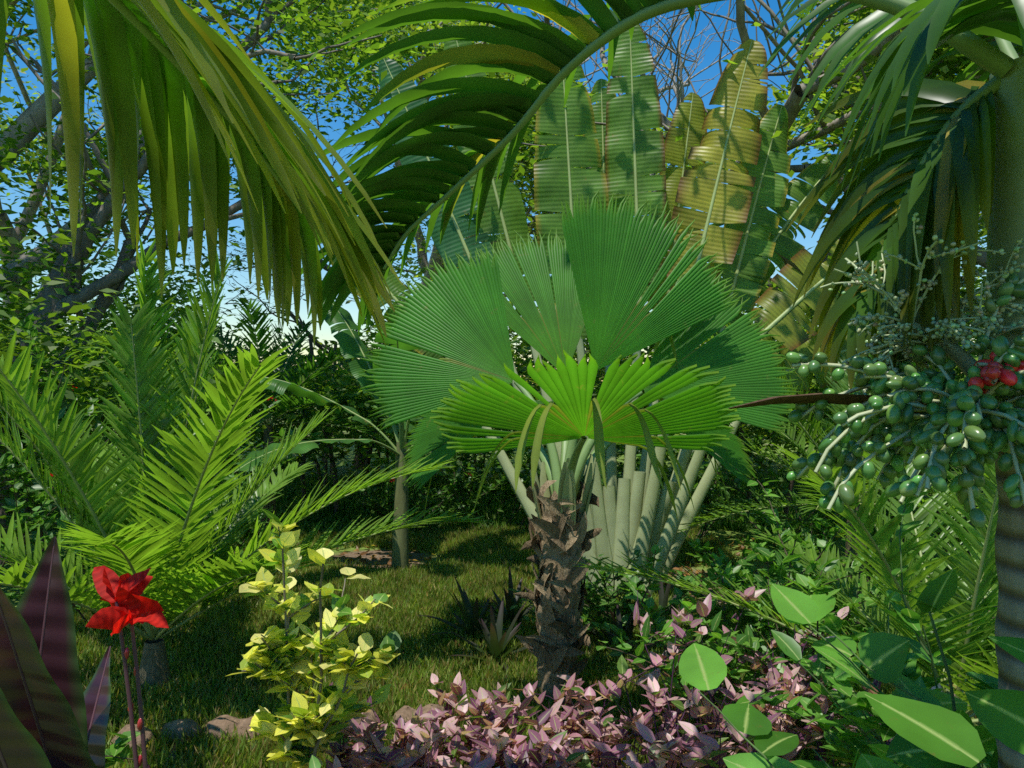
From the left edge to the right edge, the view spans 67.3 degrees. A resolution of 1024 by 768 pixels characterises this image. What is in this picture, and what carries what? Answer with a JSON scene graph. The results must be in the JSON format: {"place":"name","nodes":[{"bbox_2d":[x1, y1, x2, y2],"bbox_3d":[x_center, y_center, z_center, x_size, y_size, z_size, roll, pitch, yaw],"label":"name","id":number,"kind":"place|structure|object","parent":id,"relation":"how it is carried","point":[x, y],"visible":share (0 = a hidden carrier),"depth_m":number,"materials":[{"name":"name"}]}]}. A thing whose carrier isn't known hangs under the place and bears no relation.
{"place":"outdoors","nodes":[
{"label":"outdoors","id":0,"kind":"place"},
{"bbox_2d":[58,388,833,451],"bbox_3d":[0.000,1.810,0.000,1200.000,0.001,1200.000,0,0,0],"label":"ground","id":1,"kind":"structure","parent":0,"point":[352,448],"depth_m":22.28,"materials":[{"name":"green plant"}]},
{"bbox_2d":[0,0,353,346],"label":"tree","id":2,"kind":"object","parent":1,"relation":"on","point":[15,232],"visible":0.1,"depth_m":18.79,"materials":[{"name":"green plant"}]},
{"bbox_2d":[210,0,828,437],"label":"tree","id":3,"kind":"object","parent":1,"relation":"on","point":[424,262],"visible":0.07,"depth_m":19.54,"materials":[{"name":"green plant"}]},
{"bbox_2d":[368,0,843,446],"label":"tree","id":4,"kind":"object","parent":1,"relation":"on","point":[674,85],"visible":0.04,"depth_m":21.94,"materials":[{"name":"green plant"}]},
{"bbox_2d":[785,7,984,226],"bbox_3d":[15.136,-8.713,20.055,23.692,21.224,17.961,0,0,-21],"label":"tree","id":5,"kind":"object","parent":1,"relation":"on","point":[855,119],"depth_m":21.32,"materials":[{"name":"green plant"}]},
{"bbox_2d":[0,0,986,383],"label":"sky","id":6,"kind":"structure","parent":0,"point":[713,50],"materials":[{"name":"blue"}]},
{"bbox_2d":[0,451,997,767],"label":"ground","id":7,"kind":"structure","parent":0,"point":[382,561],"depth_m":8.35,"materials":[{"name":"green plant"}]},
{"bbox_2d":[0,537,168,767],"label":"canna lily","id":8,"kind":"object","parent":7,"relation":"on","point":[52,715],"visible":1,"depth_m":1.39,"materials":[{"name":"red plant"}]},
{"bbox_2d":[0,0,401,348],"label":"palm frond","id":9,"kind":"object","parent":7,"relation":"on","point":[180,80],"visible":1,"depth_m":1.74,"materials":[{"name":"green plant"}]},
{"bbox_2d":[0,0,436,291],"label":"tree","id":10,"kind":"object","parent":7,"relation":"on","point":[36,109],"visible":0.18,"depth_m":9.57,"materials":[{"name":"green plant"}]},
{"bbox_2d":[0,0,493,563],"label":"tree","id":11,"kind":"object","parent":7,"relation":"on","point":[96,216],"visible":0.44,"depth_m":8.12,"materials":[{"name":"green plant"}]},
{"bbox_2d":[0,235,495,691],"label":"palm tree","id":12,"kind":"object","parent":7,"relation":"on","point":[152,504],"visible":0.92,"depth_m":3.98,"materials":[{"name":"green plant"}]},
{"bbox_2d":[110,704,443,749],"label":"border stones","id":13,"kind":"object","parent":7,"relation":"on","point":[224,722],"visible":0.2,"depth_m":3.69,"materials":[{"name":"grey stone"}]},
{"bbox_2d":[169,298,392,529],"bbox_3d":[-2.815,0.328,9.141,2.879,2.912,2.861,0,0,-17],"label":"palm tree","id":14,"kind":"object","parent":7,"relation":"on","point":[285,399],"visible":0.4,"depth_m":8.81,"materials":[{"name":"green plant"}]},
{"bbox_2d":[227,509,401,767],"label":"variegated shrub","id":15,"kind":"object","parent":7,"relation":"on","point":[279,657],"visible":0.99,"depth_m":2.94,"materials":[{"name":"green plant"}]},
{"bbox_2d":[104,1,585,468],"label":"bare thorn tree","id":16,"kind":"object","parent":7,"relation":"on","point":[310,335],"visible":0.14,"depth_m":13.25,"materials":[{"name":"brown plant"}]},
{"bbox_2d":[234,266,553,569],"bbox_3d":[-1.150,0.273,7.475,2.958,3.041,2.885,0,0,-20],"label":"banana plant","id":17,"kind":"object","parent":7,"relation":"on","point":[351,343],"visible":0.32,"depth_m":7.16,"materials":[{"name":"green plant"}]},
{"bbox_2d":[0,192,991,591],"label":"hedge bushes","id":18,"kind":"object","parent":7,"relation":"on","point":[90,378],"visible":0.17,"depth_m":9.53,"materials":[{"name":"green plant"}]},
{"bbox_2d":[0,314,996,767],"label":"garden shrubs","id":19,"kind":"object","parent":7,"relation":"on","point":[618,626],"visible":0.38,"depth_m":4.99,"materials":[{"name":"green plant"}]},
{"bbox_2d":[83,530,980,767],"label":"fallen leaves litter","id":20,"kind":"object","parent":7,"relation":"on","point":[357,560],"visible":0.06,"depth_m":7.04,"materials":[{"name":"brown plant"}]},
{"bbox_2d":[358,188,799,703],"bbox_3d":[0.403,0.311,4.366,2.724,2.926,2.520,0,0,0],"label":"fan palm","id":21,"kind":"object","parent":7,"relation":"on","point":[604,265],"visible":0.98,"depth_m":4.49,"materials":[{"name":"green plant"}]},
{"bbox_2d":[319,586,941,767],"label":"ground cover plants","id":22,"kind":"object","parent":7,"relation":"on","point":[570,742],"visible":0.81,"depth_m":3.12,"materials":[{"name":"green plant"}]},
{"bbox_2d":[328,24,959,595],"bbox_3d":[0.928,-0.746,6.756,5.898,5.115,1.086,0,0,8],"label":"traveller's palm","id":23,"kind":"object","parent":7,"relation":"on","point":[618,156],"visible":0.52,"depth_m":6.50,"materials":[{"name":"green plant"}]},
{"bbox_2d":[302,0,1021,497],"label":"tree","id":24,"kind":"object","parent":7,"relation":"on","point":[792,104],"visible":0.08,"depth_m":7.87,"materials":[{"name":"green plant"}]},
{"bbox_2d":[301,0,1023,767],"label":"christmas palm","id":25,"kind":"object","parent":7,"relation":"on","point":[937,162],"visible":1,"depth_m":1.51,"materials":[{"name":"green plant"}]},
{"bbox_2d":[430,0,1022,267],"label":"tree","id":26,"kind":"object","parent":7,"relation":"on","point":[950,63],"visible":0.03,"depth_m":7.32,"materials":[{"name":"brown plant"}]},
{"bbox_2d":[573,428,998,767],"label":"palm plant","id":27,"kind":"object","parent":7,"relation":"on","point":[973,607],"visible":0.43,"depth_m":3.28,"materials":[{"name":"green plant"}]},
{"bbox_2d":[660,323,994,625],"bbox_3d":[2.333,0.626,5.488,3.274,2.300,3.024,0,0,0],"label":"palm tree","id":28,"kind":"object","parent":7,"relation":"on","point":[829,425],"visible":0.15,"depth_m":5.74,"materials":[{"name":"green plant"}]},
{"bbox_2d":[679,491,1023,767],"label":"green shrub","id":29,"kind":"object","parent":7,"relation":"on","point":[919,719],"visible":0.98,"depth_m":1.82,"materials":[{"name":"green plant"}]},
{"bbox_2d":[30,472,991,767],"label":"lawn grass","id":30,"kind":"structure","parent":0,"point":[492,552],"depth_m":5.10,"materials":[{"name":"green plant"}]}
]}

